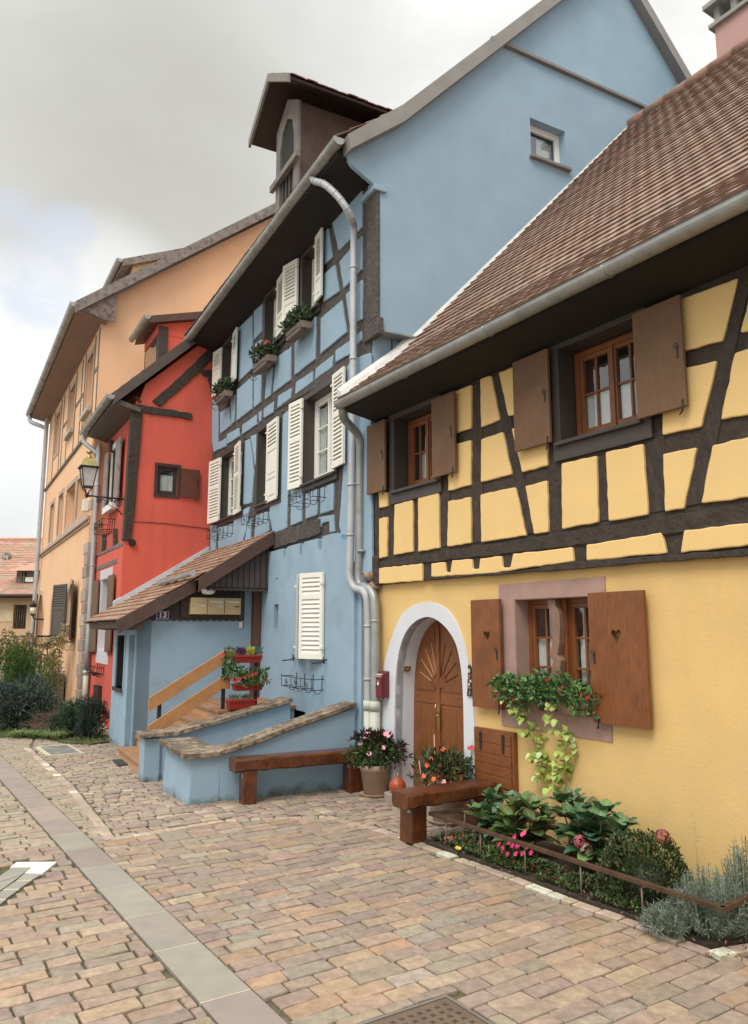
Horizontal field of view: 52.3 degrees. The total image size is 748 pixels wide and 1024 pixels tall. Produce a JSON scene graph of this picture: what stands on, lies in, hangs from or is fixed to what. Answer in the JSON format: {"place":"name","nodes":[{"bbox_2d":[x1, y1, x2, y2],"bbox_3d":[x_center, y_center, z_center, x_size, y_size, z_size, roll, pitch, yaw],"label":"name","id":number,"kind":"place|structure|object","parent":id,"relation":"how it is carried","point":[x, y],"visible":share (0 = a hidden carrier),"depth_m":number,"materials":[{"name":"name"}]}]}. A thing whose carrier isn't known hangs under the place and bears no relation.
{"place":"outdoors","nodes":[
{"label":"outdoors","id":0,"kind":"place"},
{"bbox_2d":[0,718,111,745],"bbox_3d":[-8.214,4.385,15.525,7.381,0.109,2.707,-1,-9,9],"label":"short grass","id":1,"kind":"structure","parent":0,"point":[66,738],"depth_m":14.21,"materials":[{"name":"green plant"}]},
{"bbox_2d":[0,636,53,693],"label":"juniper","id":2,"kind":"object","parent":1,"relation":"on","point":[21,665],"visible":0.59,"depth_m":16.93,"materials":[{"name":"green plant"}]},
{"bbox_2d":[0,669,57,730],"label":"spurge bush","id":3,"kind":"object","parent":1,"relation":"on","point":[14,696],"visible":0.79,"depth_m":15.23,"materials":[{"name":"green plant"}]},
{"bbox_2d":[0,664,64,706],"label":"bush","id":4,"kind":"object","parent":1,"relation":"on","point":[57,683],"visible":0.09,"depth_m":20.25,"materials":[{"name":"green plant"}]},
{"bbox_2d":[0,635,60,673],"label":"iron railing","id":5,"kind":"object","parent":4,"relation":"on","point":[42,636],"visible":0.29,"depth_m":20.16,"materials":[{"name":"black metal"}]},
{"bbox_2d":[0,623,73,676],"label":"shrub","id":6,"kind":"object","parent":1,"relation":"on","point":[45,643],"visible":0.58,"depth_m":19.15,"materials":[{"name":"green plant"}]},
{"bbox_2d":[6,728,71,739],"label":"grass tuft","id":7,"kind":"object","parent":1,"relation":"on","point":[53,734],"visible":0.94,"depth_m":14.34,"materials":[{"name":"green plant"}]},
{"bbox_2d":[16,682,72,729],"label":"spurge bush","id":8,"kind":"object","parent":1,"relation":"on","point":[40,705],"visible":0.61,"depth_m":15.33,"materials":[{"name":"green plant"}]},
{"bbox_2d":[17,704,73,736],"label":"bare shrub","id":9,"kind":"object","parent":1,"relation":"on","point":[38,723],"visible":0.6,"depth_m":14.65,"materials":[{"name":"brown plant"}]},
{"bbox_2d":[40,644,65,714],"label":"bamboo clump","id":10,"kind":"object","parent":1,"relation":"on","point":[53,674],"visible":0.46,"depth_m":17.98,"materials":[{"name":"green plant"}]},
{"bbox_2d":[42,697,86,736],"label":"dark bush","id":11,"kind":"object","parent":1,"relation":"on","point":[68,715],"visible":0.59,"depth_m":14.48,"materials":[{"name":"green plant"}]},
{"bbox_2d":[71,693,109,738],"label":"dark bush","id":12,"kind":"object","parent":1,"relation":"on","point":[92,714],"visible":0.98,"depth_m":14.33,"materials":[{"name":"green plant"}]},
{"bbox_2d":[31,724,468,839],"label":"forecourt paving","id":13,"kind":"structure","parent":0,"point":[107,778],"depth_m":8.93,"materials":[{"name":"stone"}]},
{"bbox_2d":[35,744,82,755],"bbox_3d":[-5.374,4.061,12.964,0.570,0.028,1.160,6,-11,-33],"label":"manhole cover","id":14,"kind":"object","parent":13,"relation":"on","point":[48,751],"visible":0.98,"depth_m":12.89,"materials":[{"name":"metal"}]},
{"bbox_2d":[112,759,127,765],"bbox_3d":[-3.789,3.850,11.729,0.380,0.022,0.540,5,-10,-28],"label":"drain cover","id":15,"kind":"object","parent":13,"relation":"on","point":[119,762],"visible":0.46,"depth_m":11.62,"materials":[{"name":"grey metal"}]},
{"bbox_2d":[117,650,295,772],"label":"wooden stairs","id":16,"kind":"structure","parent":13,"relation":"on","point":[201,704],"depth_m":11.26,"materials":[{"name":"brown wood"}]},
{"bbox_2d":[220,645,235,680],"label":"climbing plant","id":17,"kind":"object","parent":16,"relation":"attached to","point":[225,659],"visible":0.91,"depth_m":11.34,"materials":[{"name":"green plant"}]},
{"bbox_2d":[221,660,271,690],"bbox_3d":[-1.906,2.432,11.389,0.782,0.468,0.357,4,-10,-23],"label":"red planter","id":18,"kind":"object","parent":16,"relation":"on","point":[244,677],"visible":1,"depth_m":11.34,"materials":[{"name":"plastic"}]},
{"bbox_2d":[232,645,263,662],"bbox_3d":[-1.891,2.137,11.495,0.492,0.269,0.236,5,-10,-28],"label":"red planter","id":19,"kind":"object","parent":16,"relation":"on","point":[247,658],"visible":0.99,"depth_m":11.43,"materials":[{"name":"plastic"}]},
{"bbox_2d":[135,697,292,781],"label":"wall","id":20,"kind":"structure","parent":13,"relation":"on","point":[233,725],"depth_m":10.78,"materials":[{"name":"blue paint"}]},
{"bbox_2d":[225,693,256,709],"bbox_3d":[-1.986,2.812,11.350,0.435,0.240,0.227,5,-10,-28],"label":"red planter","id":21,"kind":"object","parent":20,"relation":"on","point":[233,703],"visible":0.99,"depth_m":11.27,"materials":[{"name":"plastic"}]},
{"bbox_2d":[159,701,356,805],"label":"wall","id":22,"kind":"structure","parent":13,"relation":"on","point":[197,771],"depth_m":9.47,"materials":[{"name":"blue paint"}]},
{"bbox_2d":[229,747,365,804],"bbox_3d":[-0.860,3.230,9.381,1.840,0.520,0.277,5,-10,-28],"label":"bench","id":23,"kind":"object","parent":13,"relation":"on","point":[247,767],"visible":0.73,"depth_m":9.20,"materials":[{"name":"brown wood"}]},
{"bbox_2d":[341,726,412,797],"bbox_3d":[0.041,3.073,9.442,0.912,0.849,0.732,0,-9,0],"label":"potted plant","id":24,"kind":"object","parent":13,"relation":"on","point":[375,778],"visible":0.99,"depth_m":9.32,"materials":[{"name":"green plant"}]},
{"bbox_2d":[384,791,431,816],"bbox_3d":[0.461,3.342,8.772,0.341,0.110,1.079,6,-11,-32],"label":"stone step","id":25,"kind":"object","parent":13,"relation":"on","point":[388,797],"visible":0.15,"depth_m":8.94,"materials":[{"name":"beige stone"}]},
{"bbox_2d":[389,773,405,791],"bbox_3d":[0.277,3.211,9.026,0.200,0.228,0.210,0,-9,0],"label":"pumpkin","id":26,"kind":"object","parent":25,"relation":"on","point":[396,782],"visible":0.75,"depth_m":8.96,"materials":[{"name":"orange food"}]},
{"bbox_2d":[405,734,474,825],"bbox_3d":[0.750,2.847,8.160,0.837,0.900,0.703,0,-9,0],"label":"potted plant","id":27,"kind":"object","parent":13,"relation":"on","point":[431,765],"visible":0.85,"depth_m":8.05,"materials":[{"name":"green plant"}]},
{"bbox_2d":[392,778,495,844],"bbox_3d":[0.703,2.953,7.515,1.121,0.490,0.336,6,-10,-32],"label":"bench","id":28,"kind":"object","parent":13,"relation":"on","point":[412,803],"visible":0.94,"depth_m":7.32,"materials":[{"name":"brown wood"}]},
{"bbox_2d":[0,0,716,537],"label":"sky","id":29,"kind":"structure","parent":0,"point":[126,125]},
{"bbox_2d":[0,737,747,1023],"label":"paving","id":30,"kind":"structure","parent":0,"point":[500,942],"depth_m":5.01,"materials":[{"name":"stone"}]},
{"bbox_2d":[10,862,56,875],"bbox_3d":[-2.947,3.053,6.515,0.358,0.024,0.323,0,-9,0],"label":"white marking","id":31,"kind":"object","parent":30,"relation":"on","point":[42,868],"visible":0.92,"depth_m":6.54,"materials":[{"name":"white paint"}]},
{"bbox_2d":[0,795,729,1020],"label":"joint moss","id":32,"kind":"object","parent":30,"relation":"on","point":[234,910],"visible":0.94,"depth_m":5.59,"materials":[{"name":"green plant"}]},
{"bbox_2d":[359,995,491,1023],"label":"manhole cover","id":33,"kind":"object","parent":30,"relation":"in","point":[445,1009],"visible":1,"depth_m":4.01,"materials":[{"name":"brown metal"}]},
{"bbox_2d":[0,708,747,1023],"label":"ground","id":34,"kind":"structure","parent":0,"point":[272,1006],"depth_m":4.87,"materials":[{"name":"stone"}]},
{"bbox_2d":[0,538,41,663],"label":"house","id":35,"kind":"structure","parent":34,"relation":"on","point":[17,561],"depth_m":40.41,"materials":[{"name":"beige plaster"},{"name":"tile"},{"name":"glass"}]},
{"bbox_2d":[14,605,26,628],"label":"window","id":36,"kind":"structure","parent":35,"relation":"in","point":[22,609],"depth_m":39.77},
{"bbox_2d":[0,868,41,905],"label":"marking slabs","id":37,"kind":"structure","parent":34,"relation":"on","point":[12,882],"depth_m":6.16,"materials":[{"name":"grey stone"}]},
{"bbox_2d":[0,755,286,1023],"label":"slab strip","id":38,"kind":"object","parent":34,"relation":"on","point":[217,990],"visible":0.98,"depth_m":5.24,"materials":[{"name":"beige stone"}]},
{"bbox_2d":[79,311,213,726],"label":"timber house","id":39,"kind":"structure","parent":34,"relation":"on","point":[156,436],"depth_m":17.04,"materials":[{"name":"red paint"}]},
{"bbox_2d":[77,450,124,514],"bbox_3d":[-5.923,-0.621,16.654,1.042,1.420,0.403,5,-10,-29],"label":"street lantern","id":40,"kind":"object","parent":39,"relation":"attached to","point":[88,467],"visible":1,"depth_m":16.45,"materials":[{"name":"black metal"}]},
{"bbox_2d":[157,466,176,495],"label":"window","id":41,"kind":"structure","parent":39,"relation":"in","point":[167,476],"depth_m":16.90,"materials":[{"name":"grey glass"}]},
{"bbox_2d":[26,203,274,706],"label":"stone house","id":42,"kind":"structure","parent":34,"relation":"on","point":[95,356],"depth_m":21.25,"materials":[{"name":"orange paint"}]},
{"bbox_2d":[29,600,43,619],"bbox_3d":[-11.430,3.317,25.754,0.495,0.664,0.282,2,-9,-10],"label":"wall lantern","id":43,"kind":"object","parent":42,"relation":"attached to","point":[33,605],"depth_m":25.67,"materials":[{"name":"black metal"}]},
{"bbox_2d":[83,531,274,746],"bbox_3d":[-3.836,2.401,14.298,2.569,4.080,4.262,5,-10,-28],"label":"entrance porch","id":44,"kind":"object","parent":34,"relation":"on","point":[152,655],"visible":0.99,"depth_m":13.04,"materials":[{"name":"blue paint"}]},
{"bbox_2d":[112,635,124,692],"bbox_3d":[-4.416,2.733,13.803,0.450,0.990,0.880,5,-10,-28],"label":"window","id":45,"kind":"structure","parent":44,"relation":"in","point":[121,638],"depth_m":14.08,"materials":[{"name":"black glass"}]},
{"bbox_2d":[156,611,168,618],"bbox_3d":[-3.538,1.727,12.743,0.200,0.130,0.014,5,-10,-28],"label":"house number plate","id":46,"kind":"object","parent":44,"relation":"attached to","point":[162,615],"visible":1,"depth_m":12.74,"materials":[{"name":"blue ceramic"}]},
{"bbox_2d":[189,597,207,613],"bbox_3d":[-2.989,1.598,12.954,0.285,0.280,0.136,5,-10,-28],"label":"letterbox","id":47,"kind":"object","parent":44,"relation":"attached to","point":[197,605],"visible":1,"depth_m":12.89,"materials":[{"name":"beige metal"}]},
{"bbox_2d":[201,588,215,594],"bbox_3d":[-2.815,1.350,12.937,0.250,0.105,0.250,0,-9,0],"label":"porch lamp","id":48,"kind":"object","parent":44,"relation":"attached to","point":[207,592],"visible":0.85,"depth_m":12.85,"materials":[{"name":"white glass"}]},
{"bbox_2d":[207,598,224,614],"bbox_3d":[-2.729,1.620,13.092,0.285,0.280,0.136,5,-10,-28],"label":"letterbox","id":49,"kind":"object","parent":44,"relation":"attached to","point":[215,606],"visible":0.99,"depth_m":13.04,"materials":[{"name":"beige metal"}]},
{"bbox_2d":[223,598,240,614],"bbox_3d":[-2.470,1.642,13.230,0.285,0.280,0.136,5,-10,-28],"label":"letterbox","id":50,"kind":"object","parent":44,"relation":"attached to","point":[232,606],"visible":0.99,"depth_m":13.17,"materials":[{"name":"beige metal"}]},
{"bbox_2d":[242,590,251,694],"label":"wooden post","id":51,"kind":"structure","parent":44,"relation":"in","point":[248,594],"depth_m":13.44,"materials":[{"name":"blue wood"}]},
{"bbox_2d":[23,747,747,960],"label":"border setts","id":52,"kind":"structure","parent":34,"relation":"on","point":[721,953],"depth_m":6.51,"materials":[{"name":"stone"}]},
{"bbox_2d":[184,0,691,760],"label":"timber house","id":53,"kind":"structure","parent":34,"relation":"on","point":[384,232],"depth_m":12.27,"materials":[{"name":"blue paint"}]},
{"bbox_2d":[210,376,235,409],"bbox_3d":[-3.228,-2.580,16.245,0.440,0.618,0.934,5,-10,-29],"label":"flower box","id":54,"kind":"object","parent":53,"relation":"attached to","point":[223,396],"visible":1,"depth_m":16.11,"materials":[{"name":"green plant"}]},
{"bbox_2d":[216,451,241,522],"bbox_3d":[-2.898,-0.565,15.867,0.290,1.415,1.580,5,-10,-28],"label":"window","id":55,"kind":"structure","parent":53,"relation":"in","point":[231,460],"depth_m":16.41,"materials":[{"name":"white paint"}]},
{"bbox_2d":[248,337,279,380],"bbox_3d":[-2.047,-2.858,14.071,0.424,0.614,1.037,5,-10,-28],"label":"flower box","id":56,"kind":"object","parent":53,"relation":"attached to","point":[265,352],"visible":1,"depth_m":13.92,"materials":[{"name":"green plant"}]},
{"bbox_2d":[252,496,279,507],"bbox_3d":[-1.946,-0.173,13.796,0.090,0.040,1.280,5,-10,-28],"label":"window sill","id":57,"kind":"structure","parent":53,"relation":"in","point":[262,503],"depth_m":13.90,"materials":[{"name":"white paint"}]},
{"bbox_2d":[272,299,283,345],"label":"window","id":58,"kind":"structure","parent":53,"relation":"in","point":[281,336],"depth_m":14.65,"materials":[{"name":"white paint"}]},
{"bbox_2d":[277,302,313,349],"bbox_3d":[-1.267,-3.129,12.685,0.481,0.601,0.937,5,-10,-27],"label":"flower box","id":59,"kind":"object","parent":53,"relation":"attached to","point":[297,330],"visible":1,"depth_m":12.55,"materials":[{"name":"green plant"}]},
{"bbox_2d":[294,709,304,717],"bbox_3d":[-1.079,3.586,11.880,0.040,0.990,0.890,5,-10,-28],"label":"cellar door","id":60,"kind":"structure","parent":53,"relation":"in","point":[297,713],"depth_m":12.14,"materials":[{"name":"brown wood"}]},
{"bbox_2d":[298,258,317,321],"bbox_3d":[-1.003,-3.838,12.803,0.290,1.155,0.760,5,-10,-28],"label":"window","id":61,"kind":"structure","parent":53,"relation":"in","point":[314,305],"depth_m":13.07,"materials":[{"name":"white paint"}]},
{"bbox_2d":[299,392,334,487],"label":"window","id":62,"kind":"structure","parent":53,"relation":"in","point":[323,417],"depth_m":12.34,"materials":[{"name":"white paint"}]},
{"bbox_2d":[529,125,571,172],"bbox_3d":[2.727,-6.024,12.872,0.850,0.755,0.820,5,-10,-28],"label":"window","id":63,"kind":"structure","parent":53,"relation":"in","point":[544,146],"depth_m":12.86,"materials":[{"name":"white paint"}]},
{"bbox_2d":[333,0,747,887],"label":"timber house","id":64,"kind":"structure","parent":34,"relation":"on","point":[551,400],"depth_m":7.36,"materials":[{"name":"yellow paint"}]},
{"bbox_2d":[375,671,388,698],"bbox_3d":[0.097,2.201,9.689,0.122,0.349,0.175,6,-10,-32],"label":"letterbox","id":65,"kind":"object","parent":64,"relation":"attached to","point":[382,684],"visible":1,"depth_m":9.63,"materials":[{"name":"red paint"}]},
{"bbox_2d":[376,677,381,696],"bbox_3d":[0.053,2.218,9.658,0.006,0.235,0.159,6,-10,-32],"label":"front door","id":66,"kind":"structure","parent":65,"relation":"in","point":[378,687],"depth_m":9.63,"materials":[{"name":"red paint"}]},
{"bbox_2d":[403,666,410,670],"bbox_3d":[0.420,1.980,9.623,0.110,0.065,0.032,6,-10,-32],"label":"doorbell","id":67,"kind":"object","parent":64,"relation":"attached to","point":[406,668],"visible":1,"depth_m":9.61,"materials":[{"name":"gold metal"}]},
{"bbox_2d":[408,413,434,485],"bbox_3d":[0.928,-0.760,9.789,0.610,0.970,0.900,6,-10,-32],"label":"window","id":68,"kind":"structure","parent":64,"relation":"in","point":[424,423],"depth_m":9.82,"materials":[{"name":"brown wood"}]},
{"bbox_2d":[414,620,463,786],"bbox_3d":[0.852,2.338,9.110,0.144,2.132,1.375,6,-10,-32],"label":"door","id":69,"kind":"structure","parent":64,"relation":"in","point":[438,688],"depth_m":9.27,"materials":[{"name":"brown wood"}]},
{"bbox_2d":[466,665,471,695],"bbox_3d":[1.054,1.837,8.306,0.026,0.336,0.126,6,-10,-32],"label":"slate sign","id":70,"kind":"object","parent":64,"relation":"attached to","point":[469,685],"visible":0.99,"depth_m":8.31,"materials":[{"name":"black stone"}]},
{"bbox_2d":[486,669,550,712],"bbox_3d":[1.465,1.750,7.470,0.394,0.436,0.959,6,-10,-32],"label":"window box","id":71,"kind":"object","parent":64,"relation":"attached to","point":[516,690],"visible":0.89,"depth_m":7.45,"materials":[{"name":"green plant"}]},
{"bbox_2d":[500,697,551,782],"bbox_3d":[1.476,2.194,7.375,0.525,0.815,0.241,-5,-10,31],"label":"trailing vine","id":72,"kind":"object","parent":71,"relation":"hanging from","point":[538,755],"visible":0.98,"depth_m":7.33,"materials":[{"name":"green plant"}]},
{"bbox_2d":[528,600,552,674],"bbox_3d":[1.988,1.448,7.832,0.600,1.113,0.525,6,-10,-32],"label":"window","id":73,"kind":"structure","parent":64,"relation":"in","point":[539,647],"depth_m":7.83,"materials":[{"name":"brown wood"}]},
{"bbox_2d":[526,666,601,719],"bbox_3d":[1.753,1.665,7.048,0.390,0.458,0.894,5,-10,-31],"label":"window box","id":74,"kind":"object","parent":64,"relation":"attached to","point":[573,700],"visible":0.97,"depth_m":6.96,"materials":[{"name":"green plant"}]},
{"bbox_2d":[542,701,577,795],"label":"trailing vine","id":75,"kind":"object","parent":74,"relation":"hanging from","point":[566,768],"visible":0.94,"depth_m":7.01,"materials":[{"name":"green plant"}]},
{"bbox_2d":[569,598,591,696],"bbox_3d":[2.264,1.380,7.399,0.600,1.113,0.480,6,-10,-32],"label":"window","id":76,"kind":"structure","parent":64,"relation":"in","point":[574,603],"depth_m":7.37,"materials":[{"name":"brown wood"}]},
{"bbox_2d":[574,331,637,435],"bbox_3d":[2.499,-1.164,7.337,0.610,0.950,0.960,6,-10,-32],"label":"window","id":77,"kind":"structure","parent":64,"relation":"in","point":[613,402],"depth_m":7.34,"materials":[{"name":"brown wood"}]},
{"bbox_2d":[423,828,747,961],"bbox_3d":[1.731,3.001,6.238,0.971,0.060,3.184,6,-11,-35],"label":"flower bed soil","id":78,"kind":"structure","parent":34,"relation":"on","point":[711,943],"depth_m":6.09,"materials":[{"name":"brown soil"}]},
{"bbox_2d":[454,845,465,855],"bbox_3d":[0.772,3.058,6.866,0.124,0.100,0.149,0,-9,0],"label":"pansy","id":79,"kind":"object","parent":78,"relation":"on","point":[458,848],"visible":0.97,"depth_m":6.85,"materials":[{"name":"yellow plant"}]},
{"bbox_2d":[462,783,526,841],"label":"hydrangea","id":80,"kind":"object","parent":78,"relation":"on","point":[486,816],"visible":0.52,"depth_m":7.23,"materials":[{"name":"green plant"}]},
{"bbox_2d":[479,830,537,864],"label":"busy lizzies","id":81,"kind":"object","parent":78,"relation":"on","point":[514,851],"visible":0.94,"depth_m":6.51,"materials":[{"name":"pink plant"}]},
{"bbox_2d":[489,790,592,857],"bbox_3d":[1.362,2.753,6.524,0.743,0.584,1.100,0,-9,0],"label":"hydrangea","id":82,"kind":"object","parent":78,"relation":"on","point":[526,804],"visible":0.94,"depth_m":6.69,"materials":[{"name":"green plant"}]},
{"bbox_2d":[431,829,673,913],"bbox_3d":[1.414,2.930,6.306,0.529,0.127,2.571,5,-10,-31],"label":"ground cover","id":83,"kind":"object","parent":78,"relation":"on","point":[473,848],"visible":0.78,"depth_m":6.21,"materials":[{"name":"green plant"}]},
{"bbox_2d":[546,785,605,858],"bbox_3d":[1.773,2.735,6.649,0.535,0.654,0.523,0,-9,0],"label":"hydrangea","id":84,"kind":"object","parent":78,"relation":"on","point":[569,795],"visible":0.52,"depth_m":6.66,"materials":[{"name":"green plant"}]},
{"bbox_2d":[428,807,747,943],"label":"bed rail","id":85,"kind":"object","parent":78,"relation":"on","point":[729,906],"visible":0.81,"depth_m":5.66,"materials":[{"name":"brown wood"}]},
{"bbox_2d":[552,799,669,878],"bbox_3d":[1.964,2.646,6.092,1.019,0.661,0.654,-8,-12,40],"label":"hydrangea","id":86,"kind":"object","parent":78,"relation":"on","point":[590,822],"visible":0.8,"depth_m":6.13,"materials":[{"name":"green plant"}]},
{"bbox_2d":[594,828,694,906],"bbox_3d":[2.025,2.715,5.747,0.738,0.624,0.747,0,-9,0],"label":"round shrub","id":87,"kind":"object","parent":78,"relation":"on","point":[644,866],"visible":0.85,"depth_m":5.62,"materials":[{"name":"green plant"}]},
{"bbox_2d":[635,897,691,938],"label":"lavender","id":88,"kind":"object","parent":78,"relation":"on","point":[658,916],"visible":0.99,"depth_m":5.03,"materials":[{"name":"green plant"}]},
{"bbox_2d":[661,862,747,941],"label":"lavender","id":89,"kind":"object","parent":78,"relation":"on","point":[704,922],"visible":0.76,"depth_m":4.99,"materials":[{"name":"green plant"}]},
{"bbox_2d":[691,810,699,879],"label":"dry stalk","id":90,"kind":"object","parent":89,"relation":"in","point":[695,844],"visible":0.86,"depth_m":5.25,"materials":[{"name":"brown plant"}]},
{"bbox_2d":[711,835,747,925],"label":"lavender","id":91,"kind":"object","parent":78,"relation":"on","point":[740,870],"visible":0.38,"depth_m":5.21,"materials":[{"name":"green plant"}]}
]}

